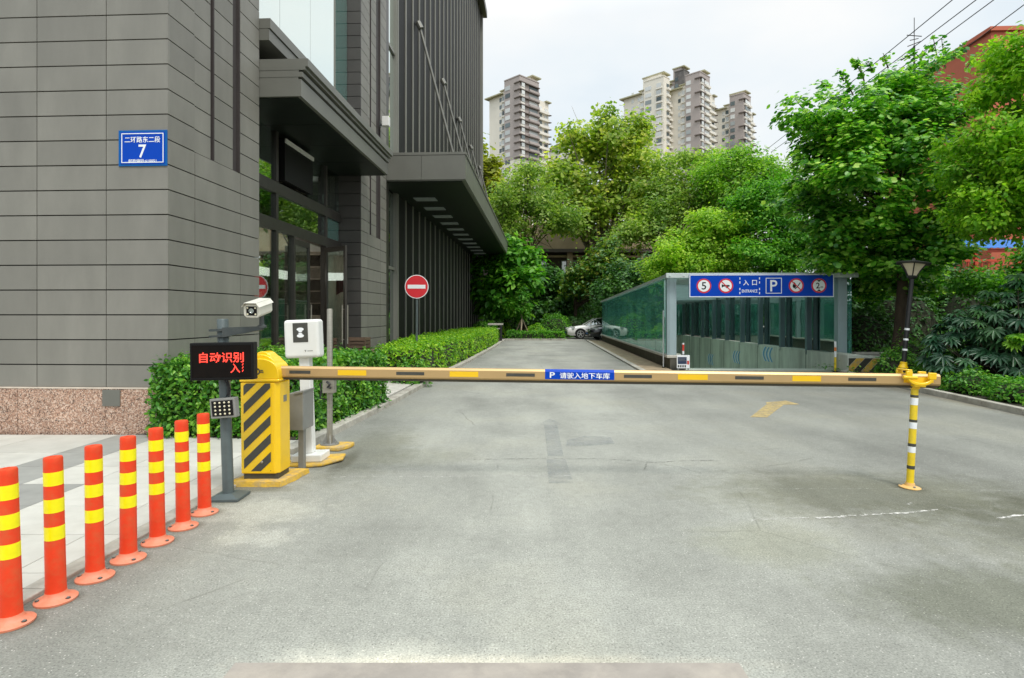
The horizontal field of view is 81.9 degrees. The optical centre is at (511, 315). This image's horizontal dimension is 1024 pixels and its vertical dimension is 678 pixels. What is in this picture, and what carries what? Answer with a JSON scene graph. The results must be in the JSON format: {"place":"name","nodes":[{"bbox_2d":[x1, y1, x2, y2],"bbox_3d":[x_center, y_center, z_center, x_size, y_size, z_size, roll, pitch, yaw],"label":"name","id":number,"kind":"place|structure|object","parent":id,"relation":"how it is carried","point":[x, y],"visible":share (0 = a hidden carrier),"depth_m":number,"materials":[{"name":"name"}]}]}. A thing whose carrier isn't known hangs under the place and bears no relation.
{"place":"outdoors","nodes":[
{"label":"outdoors","id":0,"kind":"place"},
{"bbox_2d":[0,435,297,588],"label":"pavement","id":1,"kind":"structure","parent":0,"point":[25,454],"depth_m":5.34,"materials":[{"name":"stone"}]},
{"bbox_2d":[259,346,284,349],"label":"hedge","id":2,"kind":"object","parent":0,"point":[270,347],"visible":0.01,"depth_m":11.39,"materials":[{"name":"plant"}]},
{"bbox_2d":[380,381,412,397],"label":"entrance path","id":3,"kind":"structure","parent":0,"point":[394,388],"depth_m":11.61,"materials":[{"name":"concrete"}]},
{"bbox_2d":[391,355,432,385],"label":"shrub","id":4,"kind":"object","parent":3,"relation":"on","point":[405,363],"visible":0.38,"depth_m":12.44,"materials":[{"name":"green plant"}]},
{"bbox_2d":[0,340,1023,677],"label":"road","id":5,"kind":"structure","parent":0,"point":[498,542],"depth_m":3.82,"materials":[{"name":"concrete"}]},
{"bbox_2d":[0,466,36,633],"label":"bollard","id":6,"kind":"object","parent":5,"relation":"on","point":[14,615],"visible":1,"depth_m":2.84,"materials":[{"name":"orange plastic"}]},
{"bbox_2d":[32,455,78,608],"bbox_3d":[-2.413,1.120,3.112,0.194,0.760,0.194,-1,0,-13],"label":"bollard","id":7,"kind":"object","parent":5,"relation":"on","point":[57,592],"visible":1,"depth_m":3.08,"materials":[{"name":"orange plastic"}]},
{"bbox_2d":[74,444,115,584],"bbox_3d":[-2.392,1.120,3.379,0.194,0.760,0.194,-1,0,13],"label":"bollard","id":8,"kind":"object","parent":5,"relation":"on","point":[96,571],"visible":1,"depth_m":3.34,"materials":[{"name":"orange plastic"}]},
{"bbox_2d":[109,435,146,565],"bbox_3d":[-2.363,1.120,3.633,0.194,0.760,0.194,0,0,12],"label":"bollard","id":9,"kind":"object","parent":5,"relation":"on","point":[130,553],"visible":1,"depth_m":3.60,"materials":[{"name":"orange plastic"}]},
{"bbox_2d":[140,427,173,547],"bbox_3d":[-2.353,1.120,3.907,0.194,0.760,0.194,-1,0,-10],"label":"bollard","id":10,"kind":"object","parent":5,"relation":"on","point":[158,537],"visible":1,"depth_m":3.87,"materials":[{"name":"orange plastic"}]},
{"bbox_2d":[23,454,292,604],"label":"kerb","id":11,"kind":"structure","parent":5,"relation":"on","point":[34,590],"depth_m":3.67,"materials":[{"name":"concrete"}]},
{"bbox_2d":[168,420,198,531],"bbox_3d":[-2.340,1.120,4.188,0.194,0.760,0.194,-1,0,-7],"label":"bollard","id":12,"kind":"object","parent":5,"relation":"on","point":[184,522],"visible":1,"depth_m":4.15,"materials":[{"name":"orange plastic"}]},
{"bbox_2d":[191,413,218,516],"bbox_3d":[-2.342,1.120,4.485,0.194,0.760,0.194,-1,0,-5],"label":"bollard","id":13,"kind":"object","parent":5,"relation":"on","point":[205,508],"visible":0.99,"depth_m":4.45,"materials":[{"name":"orange plastic"}]},
{"bbox_2d":[190,298,272,502],"bbox_3d":[-2.256,0.677,4.792,0.607,1.639,0.376,-2,0,0],"label":"display stand","id":14,"kind":"object","parent":5,"relation":"on","point":[223,360],"visible":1,"depth_m":4.74,"materials":[{"name":"grey metal"}]},
{"bbox_2d":[290,387,314,467],"bbox_3d":[-2.079,1.109,5.789,0.182,0.782,0.280,0,0,3],"label":"control box","id":15,"kind":"object","parent":5,"relation":"on","point":[301,411],"visible":0.73,"depth_m":5.71,"materials":[{"name":"grey paint"}]},
{"bbox_2d":[284,319,345,467],"bbox_3d":[-2.034,0.767,6.048,0.538,1.462,0.480,-2,0,2],"label":"ticket machine","id":16,"kind":"object","parent":5,"relation":"on","point":[304,343],"visible":0.86,"depth_m":5.96,"materials":[{"name":"white painted metal"},{"name":"black plastic"},{"name":"yellow painted concrete"}]},
{"bbox_2d":[316,309,353,450],"bbox_3d":[-2.010,0.710,6.668,0.378,1.580,0.299,0,0,3],"label":"sensor pole","id":17,"kind":"object","parent":5,"relation":"on","point":[330,442],"visible":0.79,"depth_m":6.64,"materials":[{"name":"grey metal"}]},
{"bbox_2d":[290,339,504,454],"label":"kerb","id":18,"kind":"structure","parent":5,"relation":"on","point":[342,425],"depth_m":8.94,"materials":[{"name":"concrete"}]},
{"bbox_2d":[223,663,748,677],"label":"drain slab","id":19,"kind":"structure","parent":5,"relation":"on","point":[486,670],"depth_m":2.48,"materials":[{"name":"concrete"}]},
{"bbox_2d":[505,339,564,339],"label":"kerb","id":20,"kind":"structure","parent":5,"relation":"on","point":[534,339],"depth_m":36.17,"materials":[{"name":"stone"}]},
{"bbox_2d":[234,351,940,486],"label":"barrier gate","id":21,"kind":"structure","parent":5,"relation":"on","point":[265,428],"depth_m":5.24,"materials":[{"name":"metal"}]},
{"bbox_2d":[586,340,644,369],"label":"kerb","id":22,"kind":"structure","parent":5,"relation":"on","point":[633,365],"depth_m":20.54,"materials":[{"name":"concrete"}]},
{"bbox_2d":[590,340,672,370],"bbox_3d":[4.443,1.470,25.005,0.740,0.001,20.400,0,0,3],"label":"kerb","id":23,"kind":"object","parent":5,"relation":"on","point":[643,363],"visible":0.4,"depth_m":20.82,"materials":[{"name":"concrete"}]},
{"bbox_2d":[662,310,664,367],"bbox_3d":[4.310,0.658,16.800,0.086,1.624,0.086,0,0,0],"label":"guide post","id":24,"kind":"object","parent":23,"relation":"on","point":[663,339],"visible":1,"depth_m":16.78,"materials":[{"name":"white plastic"}]},
{"bbox_2d":[677,355,689,370],"bbox_3d":[4.700,1.290,16.197,0.350,0.420,0.047,0,0,3],"label":"notice board","id":25,"kind":"object","parent":5,"relation":"on","point":[683,361],"visible":1,"depth_m":16.18,"materials":[{"name":"white paint"}]},
{"bbox_2d":[364,475,1023,519],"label":"road marking","id":26,"kind":"object","parent":5,"relation":"on","point":[852,515],"visible":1,"depth_m":4.45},
{"bbox_2d":[752,401,796,416],"bbox_3d":[4.177,1.496,9.572,0.512,0.001,2.149,0,0,41],"label":"road arrow","id":27,"kind":"object","parent":5,"relation":"on","point":[769,405],"visible":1,"depth_m":9.63,"materials":[{"name":"yellow paint"}]},
{"bbox_2d":[833,341,837,371],"bbox_3d":[8.630,1.088,15.750,0.134,0.824,0.134,0,0,0],"label":"guide post","id":28,"kind":"object","parent":5,"relation":"on","point":[835,359],"visible":1,"depth_m":15.73,"materials":[{"name":"yellow paint"}]},
{"bbox_2d":[896,368,936,489],"bbox_3d":[3.493,0.983,5.155,0.284,1.034,0.170,3,0,0],"label":"boom rest post","id":29,"kind":"object","parent":5,"relation":"on","point":[909,483],"visible":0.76,"depth_m":5.13,"materials":[{"name":"yellow metal"}]},
{"bbox_2d":[840,370,1023,415],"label":"kerb","id":30,"kind":"structure","parent":5,"relation":"on","point":[985,403],"depth_m":10.03,"materials":[{"name":"concrete"}]},
{"bbox_2d":[564,337,601,340],"bbox_3d":[11.135,1.504,38.425,15.730,0.001,7.151,0,0,0],"label":"parking bay","id":31,"kind":"object","parent":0,"point":[584,338],"visible":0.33,"depth_m":39.17,"materials":[{"name":"concrete"}]},
{"bbox_2d":[565,317,615,338],"bbox_3d":[5.845,0.785,39.052,4.605,1.430,2.060,0,0,0],"label":"parked car","id":32,"kind":"object","parent":31,"relation":"on","point":[578,331],"visible":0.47,"depth_m":38.27,"materials":[{"name":"white paint"}]},
{"bbox_2d":[585,317,655,339],"bbox_3d":[6.907,0.785,36.748,4.605,1.430,2.060,0,0,-6],"label":"parked car","id":33,"kind":"object","parent":31,"relation":"on","point":[595,332],"visible":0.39,"depth_m":35.97,"materials":[{"name":"black paint"}]},
{"bbox_2d":[189,332,1023,438],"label":"planting bed","id":34,"kind":"object","parent":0,"point":[977,396],"visible":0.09,"depth_m":10.40,"materials":[{"name":"soil"}]},
{"bbox_2d":[144,341,391,439],"bbox_3d":[-3.271,0.957,8.527,2.590,1.139,3.052,0,0,0],"label":"hedge","id":35,"kind":"object","parent":34,"relation":"on","point":[179,395],"visible":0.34,"depth_m":7.27,"materials":[{"name":"green plant"}]},
{"bbox_2d":[290,399,371,433],"bbox_3d":[-2.323,1.391,9.977,0.890,0.208,5.893,0,0,0],"label":"ground cover","id":36,"kind":"object","parent":34,"relation":"on","point":[343,417],"visible":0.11,"depth_m":8.13,"materials":[{"name":"green plant"}]},
{"bbox_2d":[333,337,370,350],"bbox_3d":[-3.820,0.995,14.094,0.760,0.950,0.512,0,0,3],"label":"wooden planter","id":37,"kind":"object","parent":34,"relation":"on","point":[358,342],"visible":0.23,"depth_m":13.86,"materials":[{"name":"wood"}]},
{"bbox_2d":[405,275,428,340],"bbox_3d":[-2.423,0.215,14.992,0.600,2.510,0.080,0,0,-1],"label":"no entry sign","id":38,"kind":"object","parent":34,"relation":"on","point":[416,286],"visible":0.95,"depth_m":14.96,"materials":[{"name":"red metal"}]},
{"bbox_2d":[374,326,498,367],"bbox_3d":[-2.250,1.035,22.753,2.233,1.018,19.830,0,0,3],"label":"hedge","id":39,"kind":"object","parent":34,"relation":"on","point":[446,349],"visible":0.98,"depth_m":16.52,"materials":[{"name":"green plant"}]},
{"bbox_2d":[473,320,499,337],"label":"bush","id":40,"kind":"object","parent":34,"relation":"on","point":[483,323],"visible":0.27,"depth_m":38.25,"materials":[{"name":"green plant"}]},
{"bbox_2d":[488,323,502,340],"bbox_3d":[-0.935,0.945,33.500,0.870,1.050,0.120,0,0,0],"label":"meter post","id":41,"kind":"object","parent":34,"relation":"on","point":[500,324],"visible":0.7,"depth_m":33.47,"materials":[{"name":"black metal"}]},
{"bbox_2d":[483,132,509,206],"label":"plane tree","id":42,"kind":"object","parent":34,"relation":"on","point":[491,166],"visible":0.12,"depth_m":58.93,"materials":[{"name":"green plant"}]},
{"bbox_2d":[494,322,511,337],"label":"bush","id":43,"kind":"object","parent":34,"relation":"on","point":[506,327],"visible":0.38,"depth_m":39.10,"materials":[{"name":"green plant"}]},
{"bbox_2d":[469,231,549,325],"bbox_3d":[-0.506,-2.044,40.197,6.665,7.122,5.396,0,0,17],"label":"broadleaf tree","id":44,"kind":"object","parent":34,"relation":"on","point":[511,270],"visible":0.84,"depth_m":38.77,"materials":[{"name":"green plant"}]},
{"bbox_2d":[505,284,533,330],"bbox_3d":[0.479,-0.259,37.676,1.865,3.555,1.729,0,0,0],"label":"sapling","id":45,"kind":"object","parent":34,"relation":"on","point":[521,307],"visible":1,"depth_m":37.44,"materials":[{"name":"green plant"}]},
{"bbox_2d":[505,329,566,338],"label":"hedge","id":46,"kind":"object","parent":34,"relation":"on","point":[529,334],"visible":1,"depth_m":36.32,"materials":[{"name":"green plant"}]},
{"bbox_2d":[528,323,545,330],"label":"bush","id":47,"kind":"object","parent":34,"relation":"on","point":[533,328],"visible":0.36,"depth_m":37.75,"materials":[{"name":"green plant"}]},
{"bbox_2d":[486,154,596,329],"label":"plane tree","id":48,"kind":"object","parent":34,"relation":"on","point":[513,204],"visible":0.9,"depth_m":48.72,"materials":[{"name":"green plant"}]},
{"bbox_2d":[539,311,573,337],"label":"bush","id":49,"kind":"object","parent":34,"relation":"on","point":[553,323],"visible":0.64,"depth_m":40.38,"materials":[{"name":"green plant"}]},
{"bbox_2d":[524,262,598,326],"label":"evergreen tree","id":50,"kind":"object","parent":34,"relation":"on","point":[547,303],"visible":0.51,"depth_m":45.35,"materials":[{"name":"green plant"}]},
{"bbox_2d":[567,314,586,334],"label":"bush","id":51,"kind":"object","parent":34,"relation":"on","point":[575,322],"visible":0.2,"depth_m":42.58,"materials":[{"name":"green plant"}]},
{"bbox_2d":[555,233,643,318],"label":"camellia tree","id":52,"kind":"object","parent":34,"relation":"on","point":[577,279],"visible":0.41,"depth_m":42.35,"materials":[{"name":"green plant"}]},
{"bbox_2d":[528,101,692,258],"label":"plane tree","id":53,"kind":"object","parent":34,"relation":"on","point":[618,150],"visible":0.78,"depth_m":53.36,"materials":[{"name":"green plant"}]},
{"bbox_2d":[581,250,683,316],"bbox_3d":[8.309,-1.356,38.140,7.478,5.760,5.077,0,0,11],"label":"evergreen tree","id":54,"kind":"object","parent":34,"relation":"on","point":[625,279],"visible":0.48,"depth_m":37.64,"materials":[{"name":"green plant"}]},
{"bbox_2d":[483,293,847,332],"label":"thicket","id":55,"kind":"object","parent":34,"relation":"on","point":[515,324],"visible":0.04,"depth_m":51.78,"materials":[{"name":"green plant"}]},
{"bbox_2d":[593,145,739,257],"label":"plane tree","id":56,"kind":"object","parent":34,"relation":"on","point":[665,209],"visible":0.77,"depth_m":49.10,"materials":[{"name":"green plant"}]},
{"bbox_2d":[631,202,767,338],"bbox_3d":[10.059,-2.172,30.970,7.396,7.402,5.859,0,0,0],"label":"privet tree","id":57,"kind":"object","parent":34,"relation":"on","point":[695,247],"visible":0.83,"depth_m":29.90,"materials":[{"name":"green plant"}]},
{"bbox_2d":[679,136,810,271],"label":"plane tree","id":58,"kind":"object","parent":34,"relation":"on","point":[742,164],"visible":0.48,"depth_m":45.84,"materials":[{"name":"green plant"}]},
{"bbox_2d":[716,165,824,272],"bbox_3d":[13.358,-3.031,29.397,6.608,9.097,6.121,0,0,0],"label":"privet tree","id":59,"kind":"object","parent":34,"relation":"on","point":[774,249],"visible":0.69,"depth_m":28.52,"materials":[{"name":"green plant"}]},
{"bbox_2d":[831,352,879,371],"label":"striped block","id":60,"kind":"structure","parent":34,"relation":"on","point":[855,361],"depth_m":15.31,"materials":[{"name":"concrete"}]},
{"bbox_2d":[851,352,886,356],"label":"wall","id":61,"kind":"structure","parent":34,"relation":"on","point":[869,353],"depth_m":16.45,"materials":[{"name":"concrete"}]},
{"bbox_2d":[847,297,893,353],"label":"bush","id":62,"kind":"object","parent":34,"relation":"on","point":[869,334],"visible":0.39,"depth_m":17.44,"materials":[{"name":"green plant"}]},
{"bbox_2d":[761,35,990,356],"bbox_3d":[9.865,-3.053,16.149,5.677,9.139,6.160,0,0,0],"label":"orchid tree","id":63,"kind":"object","parent":34,"relation":"on","point":[895,122],"visible":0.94,"depth_m":15.29,"materials":[{"name":"green plant"}]},
{"bbox_2d":[872,348,922,372],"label":"bush","id":64,"kind":"object","parent":34,"relation":"on","point":[890,364],"visible":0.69,"depth_m":13.57,"materials":[{"name":"green plant"}]},
{"bbox_2d":[813,247,1000,315],"bbox_3d":[13.630,-0.711,20.741,6.998,4.446,4.847,0,0,0],"label":"evergreen tree","id":65,"kind":"object","parent":34,"relation":"on","point":[954,270],"visible":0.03,"depth_m":20.06,"materials":[{"name":"green plant"}]},
{"bbox_2d":[815,360,1002,400],"bbox_3d":[12.107,1.170,11.009,7.913,0.690,11.150,0,0,0],"label":"ground cover","id":66,"kind":"object","parent":34,"relation":"on","point":[882,369],"visible":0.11,"depth_m":14.84,"materials":[{"name":"green plant"}]},
{"bbox_2d":[856,277,965,355],"bbox_3d":[12.191,-0.178,18.445,3.493,3.416,2.211,0,0,0],"label":"bush","id":67,"kind":"object","parent":34,"relation":"on","point":[924,318],"visible":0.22,"depth_m":17.90,"materials":[{"name":"green plant"}]},
{"bbox_2d":[878,327,948,367],"bbox_3d":[9.909,0.869,14.601,1.700,1.191,1.554,0,0,-39],"label":"bush","id":68,"kind":"object","parent":34,"relation":"on","point":[914,348],"visible":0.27,"depth_m":14.41,"materials":[{"name":"green plant"}]},
{"bbox_2d":[896,258,931,372],"bbox_3d":[8.452,0.106,12.600,0.720,2.700,0.624,6,0,0],"label":"street lamp","id":69,"kind":"object","parent":34,"relation":"on","point":[912,268],"visible":0.85,"depth_m":12.56,"materials":[{"name":"black metal"}]},
{"bbox_2d":[910,349,980,386],"bbox_3d":[8.943,1.071,12.209,1.266,0.774,1.443,0,0,0],"label":"bush","id":70,"kind":"object","parent":34,"relation":"on","point":[919,368],"visible":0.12,"depth_m":12.31,"materials":[{"name":"green plant"}]},
{"bbox_2d":[944,340,973,365],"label":"bush","id":71,"kind":"object","parent":34,"relation":"on","point":[958,357],"visible":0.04,"depth_m":13.34,"materials":[{"name":"green plant"}]},
{"bbox_2d":[929,253,999,354],"bbox_3d":[14.724,-0.235,18.885,3.746,3.562,2.165,0,0,0],"label":"bush","id":72,"kind":"object","parent":34,"relation":"on","point":[954,302],"visible":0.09,"depth_m":18.56,"materials":[{"name":"green plant"}]},
{"bbox_2d":[915,266,1023,382],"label":"fatsia shrub","id":73,"kind":"object","parent":34,"relation":"on","point":[998,340],"visible":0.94,"depth_m":11.57,"materials":[{"name":"green plant"}]},
{"bbox_2d":[918,20,1023,251],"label":"camphor tree","id":74,"kind":"object","parent":34,"relation":"on","point":[984,184],"visible":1,"depth_m":12.18,"materials":[{"name":"green plant"}]},
{"bbox_2d":[935,363,1008,395],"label":"bush","id":75,"kind":"object","parent":34,"relation":"on","point":[972,379],"visible":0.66,"depth_m":10.84,"materials":[{"name":"green plant"}]},
{"bbox_2d":[935,242,1023,319],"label":"camphor tree","id":76,"kind":"object","parent":34,"relation":"on","point":[973,284],"visible":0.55,"depth_m":14.27,"materials":[{"name":"green plant"}]},
{"bbox_2d":[981,374,1023,403],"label":"bush","id":77,"kind":"object","parent":34,"relation":"on","point":[1011,391],"visible":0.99,"depth_m":9.87,"materials":[{"name":"green plant"}]},
{"bbox_2d":[483,0,1023,278],"label":"sky","id":78,"kind":"structure","parent":0,"point":[584,53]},
{"bbox_2d":[686,368,831,370],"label":"ramp","id":79,"kind":"structure","parent":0,"point":[758,369],"depth_m":16.99,"materials":[{"name":"concrete"}]},
{"bbox_2d":[762,0,951,152],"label":"power line","id":80,"kind":"object","parent":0,"point":[886,53],"visible":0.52,"depth_m":23.52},
{"bbox_2d":[771,0,975,151],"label":"power line","id":81,"kind":"object","parent":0,"point":[912,47],"visible":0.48,"depth_m":23.75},
{"bbox_2d":[788,0,993,148],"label":"power line","id":82,"kind":"object","parent":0,"point":[950,31],"visible":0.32,"depth_m":22.21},
{"bbox_2d":[907,18,921,69],"bbox_3d":[27.269,-9.358,40.000,0.919,21.715,0.612,0,0,0],"label":"antenna mast","id":83,"kind":"object","parent":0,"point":[914,35],"visible":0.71,"depth_m":39.98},
{"bbox_2d":[886,26,1023,275],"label":"red building","id":84,"kind":"structure","parent":0,"point":[956,66],"depth_m":29.91,"materials":[{"name":"brick"}]},
{"bbox_2d":[954,239,1023,272],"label":"blue awning","id":85,"kind":"object","parent":84,"relation":"attached to","point":[996,245],"visible":0.24,"depth_m":25.07,"materials":[{"name":"metal"}]},
{"bbox_2d":[929,5,1023,74],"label":"power line","id":86,"kind":"object","parent":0,"point":[994,26],"visible":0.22,"depth_m":22.59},
{"label":"ground","id":87,"kind":"structure","parent":0,"visible":0},
{"bbox_2d":[0,0,507,434],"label":"office building","id":88,"kind":"structure","parent":87,"relation":"on","point":[292,180],"depth_m":8.54,"materials":[{"name":"tile"}]},
{"bbox_2d":[119,130,167,165],"bbox_3d":[-4.621,-2.100,7.386,0.630,0.450,0.019,0,0,3],"label":"number plate","id":89,"kind":"object","parent":88,"relation":"attached to","point":[143,147],"visible":1,"depth_m":7.38,"materials":[{"name":"metal"}]},
{"bbox_2d":[296,239,311,319],"bbox_3d":[-4.593,-0.215,12.863,0.172,2.830,0.860,0,0,3],"label":"door","id":90,"kind":"structure","parent":88,"relation":"in","point":[299,243],"depth_m":13.21,"materials":[{"name":"glass"}]},
{"bbox_2d":[327,218,338,241],"bbox_3d":[-4.500,-2.150,14.746,0.015,0.500,0.910,0,0,3],"label":"window pane","id":91,"kind":"structure","parent":88,"relation":"in","point":[333,226],"depth_m":14.83,"materials":[{"name":"teal glass"}]},
{"bbox_2d":[328,252,337,337],"bbox_3d":[-4.501,-0.223,14.711,0.015,2.885,0.840,0,0,3],"label":"window pane","id":92,"kind":"structure","parent":88,"relation":"in","point":[333,256],"depth_m":14.83,"materials":[{"name":"grey glass"}]},
{"bbox_2d":[325,245,347,349],"bbox_3d":[-4.151,-0.215,13.897,0.860,2.830,0.172,0,0,41],"label":"door","id":93,"kind":"structure","parent":88,"relation":"in","point":[343,248],"depth_m":13.64,"materials":[{"name":"grey metal"}]},
{"bbox_2d":[339,251,342,336],"bbox_3d":[-4.247,-0.215,14.785,0.171,2.830,0.800,0,0,-25],"label":"door","id":94,"kind":"structure","parent":88,"relation":"in","point":[341,252],"depth_m":15.06,"materials":[{"name":"glass"}]},
{"bbox_2d":[379,116,389,127],"bbox_3d":[-3.654,-5.560,16.930,0.280,0.300,0.180,0,0,3],"label":"wall lamp","id":95,"kind":"object","parent":88,"relation":"attached to","point":[385,121],"visible":1,"depth_m":16.84,"materials":[{"name":"white plastic"}]},
{"bbox_2d":[389,192,392,343],"bbox_3d":[-3.960,-1.400,18.804,0.015,5.200,1.350,0,0,3],"label":"window pane","id":96,"kind":"structure","parent":88,"relation":"in","point":[390,194],"depth_m":19.12,"materials":[{"name":"black glass"}]},
{"bbox_2d":[389,0,392,150],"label":"window pane","id":97,"kind":"structure","parent":88,"relation":"in","point":[390,1],"depth_m":19.24,"materials":[{"name":"grey glass"}]},
{"bbox_2d":[389,0,397,340],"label":"window frame","id":98,"kind":"structure","parent":88,"relation":"in","point":[394,50],"depth_m":19.48,"materials":[{"name":"metal"}]},
{"bbox_2d":[484,74,551,224],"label":"residential tower","id":99,"kind":"structure","parent":87,"relation":"on","point":[519,114],"depth_m":240.10,"materials":[{"name":"concrete"}]},
{"bbox_2d":[499,100,546,193],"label":"windows","id":100,"kind":"structure","parent":99,"relation":"in","point":[507,110],"depth_m":239.72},
{"bbox_2d":[529,145,537,150],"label":"window","id":101,"kind":"structure","parent":99,"relation":"in","point":[530,147],"depth_m":240.59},
{"bbox_2d":[549,134,583,208],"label":"residential tower","id":102,"kind":"structure","parent":87,"relation":"on","point":[554,155],"depth_m":307.50,"materials":[{"name":"concrete"}]},
{"bbox_2d":[483,217,688,285],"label":"beige hall","id":103,"kind":"structure","parent":87,"relation":"on","point":[562,252],"depth_m":61.00,"materials":[{"name":"clear concrete"}]},
{"bbox_2d":[561,261,580,279],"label":"window","id":104,"kind":"structure","parent":103,"relation":"in","point":[563,263],"depth_m":61.52,"materials":[{"name":"grey glass"}]},
{"bbox_2d":[619,65,717,224],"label":"residential tower","id":105,"kind":"structure","parent":87,"relation":"on","point":[684,100],"depth_m":254.05,"materials":[{"name":"concrete"}]},
{"bbox_2d":[631,78,713,188],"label":"windows","id":106,"kind":"structure","parent":105,"relation":"in","point":[682,113],"depth_m":253.62,"materials":[{"name":"glass"}]},
{"bbox_2d":[600,272,858,370],"bbox_3d":[7.345,1.660,25.756,5.180,5.680,19.200,0,0,3],"label":"garage entrance","id":107,"kind":"object","parent":87,"relation":"on","point":[777,332],"visible":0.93,"depth_m":21.76,"materials":[{"name":"glass"}]},
{"bbox_2d":[689,274,833,296],"bbox_3d":[6.828,-0.825,16.204,3.890,0.630,0.112,0,0,3],"label":"entrance sign","id":108,"kind":"object","parent":107,"relation":"attached to","point":[760,285],"visible":1,"depth_m":16.16,"materials":[{"name":"metal"}]},
{"bbox_2d":[848,312,849,352],"bbox_3d":[9.498,0.673,16.613,0.106,1.554,0.106,0,0,0],"label":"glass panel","id":109,"kind":"object","parent":107,"relation":"attached to","point":[848,332],"visible":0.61,"depth_m":16.60,"materials":[{"name":"teal glass"}]},
{"bbox_2d":[715,90,756,236],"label":"residential tower","id":110,"kind":"structure","parent":87,"relation":"on","point":[734,120],"depth_m":265.78,"materials":[{"name":"concrete"}]},
{"bbox_2d":[722,101,734,151],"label":"windows","id":111,"kind":"structure","parent":110,"relation":"in","point":[731,103],"depth_m":268.08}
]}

